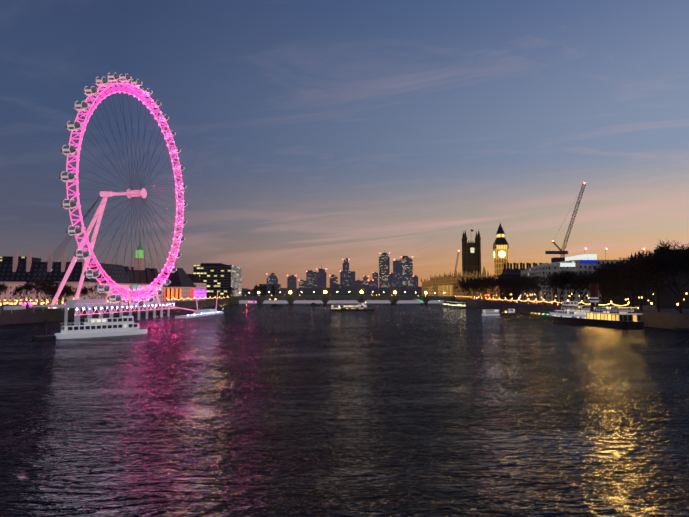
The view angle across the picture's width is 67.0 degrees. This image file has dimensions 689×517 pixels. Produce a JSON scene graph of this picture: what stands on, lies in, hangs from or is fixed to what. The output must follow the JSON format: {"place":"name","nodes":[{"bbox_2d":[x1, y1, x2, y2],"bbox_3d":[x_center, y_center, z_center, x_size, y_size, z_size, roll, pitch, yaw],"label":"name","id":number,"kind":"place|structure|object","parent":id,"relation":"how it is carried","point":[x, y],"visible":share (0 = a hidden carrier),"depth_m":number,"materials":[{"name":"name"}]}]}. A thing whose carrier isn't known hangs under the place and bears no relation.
{"place":"outdoors","nodes":[
{"label":"outdoors","id":0,"kind":"place"},
{"bbox_2d":[0,298,688,516],"bbox_3d":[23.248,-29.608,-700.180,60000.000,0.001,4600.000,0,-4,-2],"label":"river water","id":1,"kind":"structure","parent":0,"point":[380,410],"depth_m":66.73,"materials":[{"name":"black liquid"}]},
{"bbox_2d":[32,316,146,340],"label":"boat","id":2,"kind":"object","parent":1,"relation":"on","point":[105,327],"visible":0.98,"depth_m":186.18,"materials":[{"name":"paint"}]},
{"bbox_2d":[239,300,443,303],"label":"river sheen","id":3,"kind":"object","parent":1,"relation":"on","point":[329,301],"visible":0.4,"depth_m":742.45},
{"bbox_2d":[330,302,374,310],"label":"boat","id":4,"kind":"object","parent":1,"relation":"on","point":[359,307],"visible":1,"depth_m":456.17,"materials":[{"name":"white paint"}]},
{"bbox_2d":[482,309,519,315],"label":"boat","id":5,"kind":"object","parent":1,"relation":"on","point":[495,312],"visible":0.88,"depth_m":358.06,"materials":[{"name":"white paint"}]},
{"bbox_2d":[549,283,688,330],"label":"boat","id":6,"kind":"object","parent":1,"relation":"on","point":[594,314],"depth_m":242.38,"materials":[{"name":"white paint"}]},
{"bbox_2d":[0,295,688,328],"bbox_3d":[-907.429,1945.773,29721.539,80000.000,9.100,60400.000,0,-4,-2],"label":"embankment wall","id":7,"kind":"structure","parent":0,"point":[664,318],"depth_m":301.94,"materials":[{"name":"stone"}]},
{"bbox_2d":[0,277,107,308],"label":"trees","id":8,"kind":"object","parent":7,"relation":"on","point":[50,288],"visible":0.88,"depth_m":305.60,"materials":[{"name":"black plant"}]},
{"bbox_2d":[0,241,205,304],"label":"building","id":9,"kind":"structure","parent":7,"relation":"on","point":[16,274],"depth_m":429.02,"materials":[{"name":"stone"}]},
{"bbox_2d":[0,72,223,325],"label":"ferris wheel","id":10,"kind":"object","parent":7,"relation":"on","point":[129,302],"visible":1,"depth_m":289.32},
{"bbox_2d":[0,256,241,298],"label":"hospital and offices","id":11,"kind":"object","parent":7,"relation":"on","point":[218,277],"visible":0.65,"depth_m":793.07,"materials":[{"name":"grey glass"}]},
{"bbox_2d":[224,287,250,295],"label":"trees","id":12,"kind":"object","parent":7,"relation":"on","point":[232,288],"visible":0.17,"depth_m":774.53,"materials":[{"name":"black plant"}]},
{"bbox_2d":[229,290,454,304],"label":"bridge","id":13,"kind":"structure","parent":7,"relation":"on","point":[361,298],"depth_m":687.34,"materials":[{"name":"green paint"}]},
{"bbox_2d":[6,293,687,318],"bbox_3d":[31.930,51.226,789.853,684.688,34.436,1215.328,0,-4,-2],"label":"street lights","id":14,"kind":"object","parent":7,"relation":"on","point":[543,314],"visible":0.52,"depth_m":365.98,"materials":[{"name":"yellow metal"}]},
{"bbox_2d":[242,253,655,296],"bbox_3d":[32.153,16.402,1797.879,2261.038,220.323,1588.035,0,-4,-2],"label":"distant skyline","id":15,"kind":"structure","parent":7,"relation":"on","point":[401,279],"depth_m":2308.07,"materials":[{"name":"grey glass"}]},
{"bbox_2d":[421,223,508,299],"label":"palace of westminster","id":16,"kind":"structure","parent":7,"relation":"on","point":[436,285],"depth_m":779.21,"materials":[{"name":"stone"}]},
{"bbox_2d":[453,238,688,312],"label":"trees","id":17,"kind":"object","parent":7,"relation":"on","point":[621,274],"visible":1,"depth_m":282.24,"materials":[{"name":"green plant"}]},
{"bbox_2d":[0,0,688,288],"label":"sky","id":18,"kind":"structure","parent":0,"point":[311,134],"materials":[{"name":"blue"}]},
{"bbox_2d":[454,182,688,308],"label":"buildings","id":19,"kind":"structure","parent":0,"point":[668,299],"depth_m":454.12,"materials":[{"name":"stone"}]}
]}

